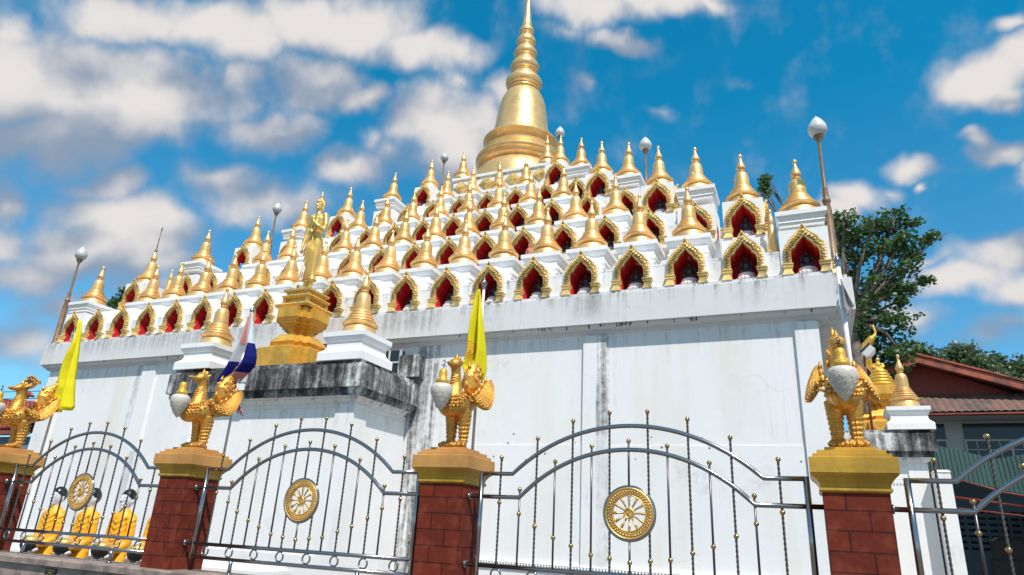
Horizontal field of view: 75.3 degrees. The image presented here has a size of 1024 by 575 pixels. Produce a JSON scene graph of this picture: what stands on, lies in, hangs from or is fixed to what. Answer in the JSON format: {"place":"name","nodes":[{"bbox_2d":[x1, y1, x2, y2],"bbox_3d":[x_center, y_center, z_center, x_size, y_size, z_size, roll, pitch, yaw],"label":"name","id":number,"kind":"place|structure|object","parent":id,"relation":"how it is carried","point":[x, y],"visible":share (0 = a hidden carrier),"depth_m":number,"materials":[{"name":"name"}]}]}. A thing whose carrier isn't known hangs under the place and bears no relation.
{"place":"outdoors","nodes":[
{"label":"outdoors","id":0,"kind":"place"},
{"bbox_2d":[0,391,34,448],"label":"red pavilion","id":1,"kind":"structure","parent":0,"point":[5,430],"depth_m":22.96,"materials":[{"name":"tile"}]},
{"bbox_2d":[10,543,292,574],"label":"plinth wall","id":2,"kind":"structure","parent":0,"point":[238,567],"depth_m":10.43,"materials":[{"name":"white paint"}]},
{"bbox_2d":[0,0,1023,436],"label":"sky","id":3,"kind":"structure","parent":0,"point":[122,122],"materials":[{"name":"blue"}]},
{"label":"ground","id":4,"kind":"structure","parent":0,"visible":0},
{"bbox_2d":[0,447,44,550],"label":"fence pillar","id":5,"kind":"structure","parent":4,"relation":"on","point":[10,458],"depth_m":6.32,"materials":[{"name":"brick"}]},
{"bbox_2d":[0,375,59,448],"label":"bird statue","id":6,"kind":"object","parent":5,"relation":"on","point":[18,416],"visible":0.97,"depth_m":6.57,"materials":[{"name":"metal"}]},
{"bbox_2d":[39,326,76,454],"bbox_3d":[-4.726,1.085,6.925,0.048,1.530,0.048,-6,-22,23],"label":"flag pole","id":7,"kind":"object","parent":6,"relation":"attached to","point":[46,434],"visible":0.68,"depth_m":6.77,"materials":[{"name":"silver metal"}]},
{"bbox_2d":[53,321,81,411],"bbox_3d":[-4.545,0.807,6.915,0.341,0.988,0.104,-6,-22,23],"label":"flag","id":8,"kind":"object","parent":7,"relation":"attached to","point":[65,390],"visible":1,"depth_m":6.88,"materials":[{"name":"yellow fabric"}]},
{"bbox_2d":[24,486,67,554],"bbox_3d":[-7.957,4.383,11.214,0.535,1.980,0.525,-4,-22,19],"label":"monk statue","id":9,"kind":"object","parent":4,"relation":"on","point":[45,549],"visible":0.56,"depth_m":11.32,"materials":[{"name":"yellow paint"}]},
{"bbox_2d":[55,488,101,558],"bbox_3d":[-7.158,4.302,10.877,0.535,1.980,0.525,-7,-23,26],"label":"monk statue","id":10,"kind":"object","parent":4,"relation":"on","point":[80,552],"visible":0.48,"depth_m":10.96,"materials":[{"name":"yellow paint"}]},
{"bbox_2d":[92,489,137,561],"bbox_3d":[-6.358,4.221,10.540,0.535,1.980,0.525,-3,-21,17],"label":"monk statue","id":11,"kind":"object","parent":4,"relation":"on","point":[124,544],"visible":0.56,"depth_m":10.65,"materials":[{"name":"yellow paint"}]},
{"bbox_2d":[0,551,250,574],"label":"fence base wall","id":12,"kind":"structure","parent":4,"relation":"on","point":[13,563],"depth_m":5.39,"materials":[{"name":"grey concrete"}]},
{"bbox_2d":[0,421,158,562],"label":"steel fence","id":13,"kind":"object","parent":12,"relation":"on","point":[72,504],"visible":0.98,"depth_m":5.83,"materials":[{"name":"grey"}]},
{"bbox_2d":[183,416,420,574],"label":"steel fence","id":14,"kind":"object","parent":12,"relation":"on","point":[311,486],"visible":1,"depth_m":4.87,"materials":[{"name":"grey"}]},
{"bbox_2d":[463,409,823,574],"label":"steel fence","id":15,"kind":"object","parent":12,"relation":"on","point":[646,527],"visible":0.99,"depth_m":3.96,"materials":[{"name":"grey metal"}]},
{"bbox_2d":[892,433,1023,574],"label":"steel fence","id":16,"kind":"object","parent":12,"relation":"on","point":[910,509],"visible":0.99,"depth_m":3.33,"materials":[{"name":"grey"}]},
{"bbox_2d":[140,447,232,569],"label":"fence pillar","id":17,"kind":"structure","parent":4,"relation":"on","point":[182,470],"depth_m":5.28,"materials":[{"name":"brick"}]},
{"bbox_2d":[180,366,243,448],"bbox_3d":[-2.606,0.986,5.721,0.396,0.789,0.551,-6,-22,23],"label":"bird statue","id":18,"kind":"object","parent":17,"relation":"on","point":[200,412],"visible":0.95,"depth_m":5.61,"materials":[{"name":"metal"}]},
{"bbox_2d":[170,374,190,417],"bbox_3d":[-2.723,0.891,5.466,0.152,0.362,0.152,-6,-22,23],"label":"hanging lamp","id":19,"kind":"object","parent":18,"relation":"hanging from","point":[180,399],"visible":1,"depth_m":5.41,"materials":[{"name":"white glass"}]},
{"bbox_2d":[223,303,254,453],"bbox_3d":[-2.464,0.861,5.970,0.048,1.520,0.048,-6,-22,23],"label":"flag pole","id":20,"kind":"object","parent":18,"relation":"attached to","point":[231,416],"visible":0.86,"depth_m":5.84,"materials":[{"name":"silver metal"}]},
{"bbox_2d":[217,312,256,383],"bbox_3d":[-2.477,0.546,6.064,0.378,0.671,0.107,-6,-22,23],"label":"flag","id":21,"kind":"object","parent":20,"relation":"attached to","point":[246,346],"visible":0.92,"depth_m":6.02,"materials":[{"name":"multicoloured fabric"}]},
{"bbox_2d":[12,159,855,574],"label":"temple","id":22,"kind":"structure","parent":4,"relation":"on","point":[718,351],"depth_m":14.23,"materials":[{"name":"white paint"}]},
{"bbox_2d":[51,246,87,342],"bbox_3d":[-14.955,0.242,22.434,0.380,3.585,0.380,-6,-22,23],"label":"lamp post","id":23,"kind":"object","parent":22,"relation":"on","point":[81,254],"visible":0.92,"depth_m":22.35,"materials":[{"name":"metal"}]},
{"bbox_2d":[81,266,107,305],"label":"stupa","id":24,"kind":"object","parent":22,"relation":"on","point":[95,293],"visible":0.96,"depth_m":22.15,"materials":[{"name":"gold metal"}]},
{"bbox_2d":[136,265,160,301],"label":"stupa","id":25,"kind":"object","parent":22,"relation":"on","point":[150,292],"visible":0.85,"depth_m":21.48,"materials":[{"name":"gold metal"}]},
{"bbox_2d":[135,227,162,283],"bbox_3d":[-12.454,-1.092,23.150,0.768,2.310,0.768,22,-27,-40],"label":"stupa","id":26,"kind":"object","parent":22,"relation":"on","point":[146,275],"visible":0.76,"depth_m":22.82,"materials":[{"name":"gold metal"}]},
{"bbox_2d":[161,262,186,298],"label":"stupa","id":27,"kind":"object","parent":22,"relation":"on","point":[175,289],"visible":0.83,"depth_m":21.04,"materials":[{"name":"gold metal"}]},
{"bbox_2d":[188,258,213,294],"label":"stupa","id":28,"kind":"object","parent":22,"relation":"on","point":[202,286],"visible":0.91,"depth_m":20.59,"materials":[{"name":"gold metal"}]},
{"bbox_2d":[191,230,214,265],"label":"stupa","id":29,"kind":"object","parent":22,"relation":"on","point":[204,254],"visible":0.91,"depth_m":23.59,"materials":[{"name":"gold metal"}]},
{"bbox_2d":[216,254,240,291],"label":"stupa","id":30,"kind":"object","parent":22,"relation":"on","point":[230,281],"visible":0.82,"depth_m":20.15,"materials":[{"name":"gold metal"}]},
{"bbox_2d":[243,216,262,248],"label":"stupa","id":31,"kind":"object","parent":22,"relation":"on","point":[254,239],"visible":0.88,"depth_m":24.34,"materials":[{"name":"gold metal"}]},
{"bbox_2d":[244,249,269,288],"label":"stupa","id":32,"kind":"object","parent":22,"relation":"on","point":[258,278],"visible":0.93,"depth_m":19.68,"materials":[{"name":"gold metal"}]},
{"bbox_2d":[252,231,272,263],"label":"stupa","id":33,"kind":"object","parent":22,"relation":"on","point":[266,246],"visible":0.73,"depth_m":23.20,"materials":[{"name":"gold metal"}]},
{"bbox_2d":[275,245,300,284],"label":"stupa","id":34,"kind":"object","parent":22,"relation":"on","point":[289,274],"visible":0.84,"depth_m":19.24,"materials":[{"name":"gold metal"}]},
{"bbox_2d":[277,227,298,259],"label":"stupa","id":35,"kind":"object","parent":22,"relation":"on","point":[288,250],"visible":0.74,"depth_m":22.72,"materials":[{"name":"gold metal"}]},
{"bbox_2d":[166,359,419,574],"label":"portico","id":36,"kind":"structure","parent":22,"relation":"attached to","point":[371,402],"depth_m":13.90,"materials":[{"name":"paint"}]},
{"bbox_2d":[173,341,234,370],"bbox_3d":[-7.244,1.784,16.052,1.140,0.637,1.140,-6,-22,23],"label":"pedestal","id":37,"kind":"object","parent":36,"relation":"on","point":[207,355],"visible":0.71,"depth_m":15.62,"materials":[{"name":"white paint"}]},
{"bbox_2d":[199,287,233,346],"bbox_3d":[-7.186,0.733,16.441,0.784,1.605,0.784,16,-24,-31],"label":"stupa","id":38,"kind":"object","parent":37,"relation":"on","point":[218,330],"visible":0.92,"depth_m":16.17,"materials":[{"name":"gold metal"}]},
{"bbox_2d":[255,287,332,365],"bbox_3d":[-5.077,1.105,15.952,1.520,2.060,1.520,-6,-22,23],"label":"gold pedestal","id":39,"kind":"object","parent":36,"relation":"on","point":[304,314],"visible":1,"depth_m":15.61,"materials":[{"name":"metal"}]},
{"bbox_2d":[299,193,328,287],"bbox_3d":[-4.996,-1.184,16.741,0.402,2.815,0.676,20,-26,-38],"label":"standing buddha","id":40,"kind":"object","parent":39,"relation":"on","point":[317,224],"visible":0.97,"depth_m":16.64,"materials":[{"name":"gold metal"}]},
{"bbox_2d":[316,329,392,370],"bbox_3d":[-3.372,1.391,14.420,1.140,0.637,1.140,-6,-22,23],"label":"pedestal","id":41,"kind":"object","parent":36,"relation":"on","point":[367,345],"visible":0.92,"depth_m":14.03,"materials":[{"name":"white paint"}]},
{"bbox_2d":[342,270,377,333],"bbox_3d":[-3.314,0.341,14.809,0.784,1.605,0.784,16,-24,-31],"label":"stupa","id":42,"kind":"object","parent":41,"relation":"on","point":[360,316],"visible":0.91,"depth_m":14.52,"materials":[{"name":"gold metal"}]},
{"bbox_2d":[315,240,332,280],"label":"stupa","id":43,"kind":"object","parent":22,"relation":"on","point":[323,271],"visible":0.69,"depth_m":18.86,"materials":[{"name":"gold metal"}]},
{"bbox_2d":[332,218,353,251],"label":"stupa","id":44,"kind":"object","parent":22,"relation":"on","point":[344,243],"visible":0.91,"depth_m":21.80,"materials":[{"name":"gold metal"}]},
{"bbox_2d":[337,187,355,217],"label":"stupa","id":45,"kind":"object","parent":22,"relation":"on","point":[346,208],"visible":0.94,"depth_m":25.89,"materials":[{"name":"gold metal"}]},
{"bbox_2d":[339,235,364,276],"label":"stupa","id":46,"kind":"object","parent":22,"relation":"on","point":[353,266],"visible":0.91,"depth_m":18.34,"materials":[{"name":"gold metal"}]},
{"bbox_2d":[349,200,367,228],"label":"stupa","id":47,"kind":"object","parent":22,"relation":"on","point":[358,221],"visible":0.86,"depth_m":24.61,"materials":[{"name":"gold metal"}]},
{"bbox_2d":[361,214,382,247],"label":"stupa","id":48,"kind":"object","parent":22,"relation":"on","point":[373,239],"visible":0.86,"depth_m":21.35,"materials":[{"name":"gold metal"}]},
{"bbox_2d":[378,196,393,225],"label":"stupa","id":49,"kind":"object","parent":22,"relation":"on","point":[384,218],"visible":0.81,"depth_m":24.21,"materials":[{"name":"gold metal"}]},
{"bbox_2d":[374,230,401,272],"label":"stupa","id":50,"kind":"object","parent":22,"relation":"on","point":[388,262],"visible":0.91,"depth_m":17.89,"materials":[{"name":"gold metal"}]},
{"bbox_2d":[386,350,404,373],"bbox_3d":[-2.930,1.834,16.036,0.670,0.600,0.190,-6,-22,23],"label":"window","id":51,"kind":"structure","parent":22,"relation":"in","point":[393,356],"depth_m":15.97,"materials":[{"name":"grey glass"}]},
{"bbox_2d":[394,209,413,243],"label":"stupa","id":52,"kind":"object","parent":22,"relation":"on","point":[403,235],"visible":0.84,"depth_m":20.92,"materials":[{"name":"gold metal"}]},
{"bbox_2d":[410,225,438,269],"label":"stupa","id":53,"kind":"object","parent":22,"relation":"on","point":[424,258],"visible":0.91,"depth_m":17.44,"materials":[{"name":"gold metal"}]},
{"bbox_2d":[422,203,445,240],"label":"stupa","id":54,"kind":"object","parent":22,"relation":"on","point":[435,230],"visible":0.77,"depth_m":20.51,"materials":[{"name":"gold metal"}]},
{"bbox_2d":[448,220,477,264],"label":"stupa","id":55,"kind":"object","parent":22,"relation":"on","point":[463,252],"visible":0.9,"depth_m":17.01,"materials":[{"name":"gold metal"}]},
{"bbox_2d":[455,199,479,235],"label":"stupa","id":56,"kind":"object","parent":22,"relation":"on","point":[469,217],"visible":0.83,"depth_m":20.08,"materials":[{"name":"gold metal"}]},
{"bbox_2d":[457,181,478,212],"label":"stupa","id":57,"kind":"object","parent":22,"relation":"on","point":[465,204],"visible":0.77,"depth_m":22.88,"materials":[{"name":"gold metal"}]},
{"bbox_2d":[487,176,509,207],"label":"stupa","id":58,"kind":"object","parent":22,"relation":"on","point":[496,200],"visible":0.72,"depth_m":22.42,"materials":[{"name":"gold metal"}]},
{"bbox_2d":[489,193,514,230],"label":"stupa","id":59,"kind":"object","parent":22,"relation":"on","point":[496,224],"visible":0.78,"depth_m":19.63,"materials":[{"name":"gold metal"}]},
{"bbox_2d":[488,213,518,258],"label":"stupa","id":60,"kind":"object","parent":22,"relation":"on","point":[503,247],"visible":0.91,"depth_m":16.58,"materials":[{"name":"gold metal"}]},
{"bbox_2d":[476,0,557,173],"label":"great stupa","id":61,"kind":"object","parent":22,"relation":"on","point":[516,135],"visible":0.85,"depth_m":29.38,"materials":[{"name":"gold metal"}]},
{"bbox_2d":[518,170,536,202],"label":"stupa","id":62,"kind":"object","parent":22,"relation":"on","point":[530,194],"visible":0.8,"depth_m":21.97,"materials":[{"name":"gold metal"}]},
{"bbox_2d":[525,187,551,224],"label":"stupa","id":63,"kind":"object","parent":22,"relation":"on","point":[538,215],"visible":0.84,"depth_m":19.15,"materials":[{"name":"gold metal"}]},
{"bbox_2d":[531,207,561,253],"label":"stupa","id":64,"kind":"object","parent":22,"relation":"on","point":[546,241],"visible":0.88,"depth_m":16.12,"materials":[{"name":"gold metal"}]},
{"bbox_2d":[550,136,569,163],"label":"stupa","id":65,"kind":"object","parent":22,"relation":"on","point":[559,156],"visible":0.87,"depth_m":25.31,"materials":[{"name":"gold metal"}]},
{"bbox_2d":[551,165,572,197],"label":"stupa","id":66,"kind":"object","parent":22,"relation":"on","point":[562,189],"visible":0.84,"depth_m":21.50,"materials":[{"name":"gold metal"}]},
{"bbox_2d":[562,181,587,219],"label":"stupa","id":67,"kind":"object","parent":22,"relation":"on","point":[575,210],"visible":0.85,"depth_m":18.69,"materials":[{"name":"gold metal"}]},
{"bbox_2d":[570,138,591,165],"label":"stupa","id":68,"kind":"object","parent":22,"relation":"on","point":[580,158],"visible":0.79,"depth_m":23.84,"materials":[{"name":"gold metal"}]},
{"bbox_2d":[575,200,607,247],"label":"stupa","id":69,"kind":"object","parent":22,"relation":"on","point":[591,236],"visible":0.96,"depth_m":15.68,"materials":[{"name":"gold metal"}]},
{"bbox_2d":[590,141,612,173],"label":"stupa","id":70,"kind":"object","parent":22,"relation":"on","point":[601,165],"visible":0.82,"depth_m":21.91,"materials":[{"name":"gold metal"}]},
{"bbox_2d":[602,175,629,214],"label":"stupa","id":71,"kind":"object","parent":22,"relation":"on","point":[615,204],"visible":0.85,"depth_m":18.24,"materials":[{"name":"gold metal"}]},
{"bbox_2d":[616,142,641,175],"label":"stupa","id":72,"kind":"object","parent":22,"relation":"on","point":[628,167],"visible":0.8,"depth_m":20.27,"materials":[{"name":"gold metal"}]},
{"bbox_2d":[627,267,642,288],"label":"buddha statue","id":73,"kind":"object","parent":22,"relation":"on","point":[636,276],"visible":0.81,"depth_m":14.49,"materials":[{"name":"black"}]},
{"bbox_2d":[623,193,656,242],"bbox_3d":[2.976,-1.563,15.512,0.772,1.422,0.772,0,-20,10],"label":"stupa","id":74,"kind":"object","parent":22,"relation":"on","point":[639,230],"visible":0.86,"depth_m":15.24,"materials":[{"name":"gold metal"}]},
{"bbox_2d":[646,146,673,184],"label":"stupa","id":75,"kind":"object","parent":22,"relation":"on","point":[660,174],"visible":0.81,"depth_m":18.58,"materials":[{"name":"gold metal"}]},
{"bbox_2d":[680,261,697,284],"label":"buddha statue","id":76,"kind":"object","parent":22,"relation":"on","point":[690,272],"visible":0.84,"depth_m":14.04,"materials":[{"name":"black"}]},
{"bbox_2d":[672,187,706,236],"bbox_3d":[4.007,-1.667,15.079,0.772,1.422,0.772,4,-21,-4],"label":"stupa","id":77,"kind":"object","parent":22,"relation":"on","point":[689,224],"visible":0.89,"depth_m":14.80,"materials":[{"name":"gold metal"}]},
{"bbox_2d":[681,147,712,187],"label":"stupa","id":78,"kind":"object","parent":22,"relation":"on","point":[696,177],"visible":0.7,"depth_m":16.95,"materials":[{"name":"gold metal"}]},
{"bbox_2d":[726,154,760,201],"bbox_3d":[5.353,-2.491,15.478,0.768,1.435,0.768,-14,-27,40],"label":"stupa","id":79,"kind":"object","parent":22,"relation":"on","point":[743,186],"visible":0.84,"depth_m":15.24,"materials":[{"name":"gold metal"}]},
{"bbox_2d":[737,255,756,278],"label":"buddha statue","id":80,"kind":"object","parent":22,"relation":"on","point":[746,266],"visible":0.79,"depth_m":13.59,"materials":[{"name":"black"}]},
{"bbox_2d":[767,209,779,252],"bbox_3d":[5.480,-1.119,14.009,0.270,1.190,0.270,-6,-22,23],"label":"finial","id":81,"kind":"object","parent":22,"relation":"on","point":[772,245],"visible":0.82,"depth_m":13.92,"materials":[{"name":"gold metal"}]},
{"bbox_2d":[779,159,820,211],"bbox_3d":[6.007,-2.078,13.981,0.800,1.436,0.800,-6,-22,23],"label":"stupa","id":82,"kind":"object","parent":22,"relation":"on","point":[799,197],"visible":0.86,"depth_m":13.73,"materials":[{"name":"gold metal"}]},
{"bbox_2d":[797,249,818,273],"bbox_3d":[5.880,-0.472,13.240,0.440,0.674,0.440,-6,-22,23],"label":"buddha statue","id":83,"kind":"object","parent":22,"relation":"on","point":[806,259],"visible":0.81,"depth_m":13.16,"materials":[{"name":"black"}]},
{"bbox_2d":[808,116,841,274],"bbox_3d":[6.350,-1.939,13.463,0.380,3.635,0.380,-6,-22,23],"label":"lamp post","id":84,"kind":"object","parent":22,"relation":"on","point":[817,128],"visible":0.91,"depth_m":13.52,"materials":[{"name":"metal"}]},
{"bbox_2d":[412,447,494,574],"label":"fence pillar","id":85,"kind":"structure","parent":4,"relation":"on","point":[448,480],"depth_m":4.34,"materials":[{"name":"brick"}]},
{"bbox_2d":[436,354,493,447],"bbox_3d":[-0.358,0.758,4.774,0.396,0.789,0.551,-6,-22,23],"label":"bird statue","id":86,"kind":"object","parent":85,"relation":"on","point":[460,406],"visible":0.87,"depth_m":4.66,"materials":[{"name":"metal"}]},
{"bbox_2d":[431,359,452,410],"bbox_3d":[-0.475,0.664,4.519,0.152,0.362,0.152,-6,-22,23],"label":"hanging lamp","id":87,"kind":"object","parent":86,"relation":"hanging from","point":[441,390],"visible":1,"depth_m":4.45,"materials":[{"name":"white glass"}]},
{"bbox_2d":[756,173,946,415],"bbox_3d":[12.841,2.902,24.461,6.444,16.088,3.902,-6,-22,23],"label":"tree","id":88,"kind":"object","parent":4,"relation":"on","point":[876,291],"visible":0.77,"depth_m":24.15,"materials":[{"name":"green plant"}]},
{"bbox_2d":[808,447,901,574],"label":"fence pillar","id":89,"kind":"structure","parent":4,"relation":"on","point":[854,485],"depth_m":3.40,"materials":[{"name":"red brick"}]},
{"bbox_2d":[805,326,880,446],"bbox_3d":[1.890,0.530,3.826,0.396,0.789,0.551,-6,-22,23],"label":"bird statue","id":90,"kind":"object","parent":89,"relation":"on","point":[837,408],"visible":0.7,"depth_m":3.70,"materials":[{"name":"metal"}]},
{"bbox_2d":[827,337,857,401],"bbox_3d":[1.773,0.436,3.571,0.152,0.362,0.152,-6,-22,23],"label":"hanging lamp","id":91,"kind":"object","parent":90,"relation":"hanging from","point":[842,374],"visible":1,"depth_m":3.51,"materials":[{"name":"white glass"}]},
{"bbox_2d":[833,252,852,365],"bbox_3d":[2.057,0.427,4.058,0.048,1.430,0.059,14,-23,-28],"label":"flag","id":92,"kind":"object","parent":90,"relation":"attached to","point":[837,287],"visible":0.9,"depth_m":4.16,"materials":[{"name":"white fabric"}]},
{"bbox_2d":[831,430,944,574],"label":"pillar","id":93,"kind":"structure","parent":4,"relation":"on","point":[914,451],"depth_m":17.71,"materials":[{"name":"concrete"}]},
{"bbox_2d":[859,343,876,429],"bbox_3d":[10.393,2.900,19.278,0.530,2.609,0.300,-6,-22,23],"label":"lamp post","id":94,"kind":"object","parent":93,"relation":"on","point":[867,351],"visible":0.73,"depth_m":19.48,"materials":[{"name":"white paint"}]},
{"bbox_2d":[860,384,894,429],"bbox_3d":[11.667,3.998,20.771,1.672,1.716,1.672,-6,-22,23],"label":"gold pedestal","id":95,"kind":"object","parent":93,"relation":"on","point":[879,420],"visible":0.35,"depth_m":20.48,"materials":[{"name":"metal"}]},
{"bbox_2d":[861,324,894,384],"bbox_3d":[11.726,2.169,21.352,0.886,2.082,0.886,-6,-22,23],"label":"naga statue","id":96,"kind":"object","parent":95,"relation":"on","point":[879,375],"visible":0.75,"depth_m":21.07,"materials":[{"name":"gold metal"}]},
{"bbox_2d":[883,406,935,431],"bbox_3d":[11.065,3.729,18.581,1.140,0.637,1.140,-6,-22,23],"label":"pedestal","id":97,"kind":"object","parent":93,"relation":"on","point":[906,417],"visible":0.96,"depth_m":18.15,"materials":[{"name":"white paint"}]},
{"bbox_2d":[889,354,920,405],"bbox_3d":[11.123,2.679,18.970,0.784,1.605,0.784,16,-24,-31],"label":"stupa","id":98,"kind":"object","parent":97,"relation":"on","point":[903,394],"visible":0.95,"depth_m":18.70,"materials":[{"name":"gold metal"}]},
{"bbox_2d":[844,353,1023,476],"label":"house","id":99,"kind":"structure","parent":4,"relation":"on","point":[971,406],"depth_m":22.93,"materials":[{"name":"paint"}]},
{"bbox_2d":[934,424,948,447],"bbox_3d":[14.507,5.444,23.412,1.460,1.240,0.070,-6,-22,23],"label":"window","id":100,"kind":"structure","parent":99,"relation":"in","point":[940,434],"depth_m":23.26,"materials":[{"name":"grey glass"}]},
{"bbox_2d":[962,423,1023,458],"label":"window","id":101,"kind":"structure","parent":99,"relation":"in","point":[1001,434],"depth_m":22.65,"materials":[{"name":"grey glass"}]},
{"bbox_2d":[930,470,967,574],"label":"boundary post","id":102,"kind":"object","parent":4,"relation":"on","point":[954,537],"visible":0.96,"depth_m":16.84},
{"bbox_2d":[927,446,1023,574],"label":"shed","id":103,"kind":"structure","parent":4,"relation":"on","point":[977,485],"depth_m":19.85,"materials":[{"name":"green"}]},
{"bbox_2d":[939,339,1015,376],"bbox_3d":[26.317,9.511,36.669,3.995,13.581,3.748,2,-20,2],"label":"tree","id":104,"kind":"object","parent":4,"relation":"on","point":[967,354],"visible":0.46,"depth_m":37.87,"materials":[{"name":"green plant"}]},
{"bbox_2d":[987,350,1023,378],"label":"tree","id":105,"kind":"object","parent":4,"relation":"on","point":[1017,367],"visible":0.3,"depth_m":38.27,"materials":[{"name":"green plant"}]},
{"bbox_3d":[-0.295,1.312,4.790,0.026,0.080,0.025,-6,-22,23],"label":"tape wrap","id":106,"kind":"object","parent":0,"visible":0},
{"bbox_2d":[471,276,486,449],"bbox_3d":[-0.255,0.586,5.059,0.048,1.470,0.048,-6,-22,23],"label":"flag pole","id":107,"kind":"object","parent":106,"relation":"on","point":[483,283],"visible":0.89,"depth_m":4.93,"materials":[{"name":"silver metal"}]},
{"bbox_2d":[462,289,486,382],"bbox_3d":[-0.278,0.375,5.117,0.179,0.767,0.108,-6,-22,23],"label":"flag","id":108,"kind":"object","parent":107,"relation":"attached to","point":[476,351],"visible":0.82,"depth_m":5.09,"materials":[{"name":"yellow fabric"}]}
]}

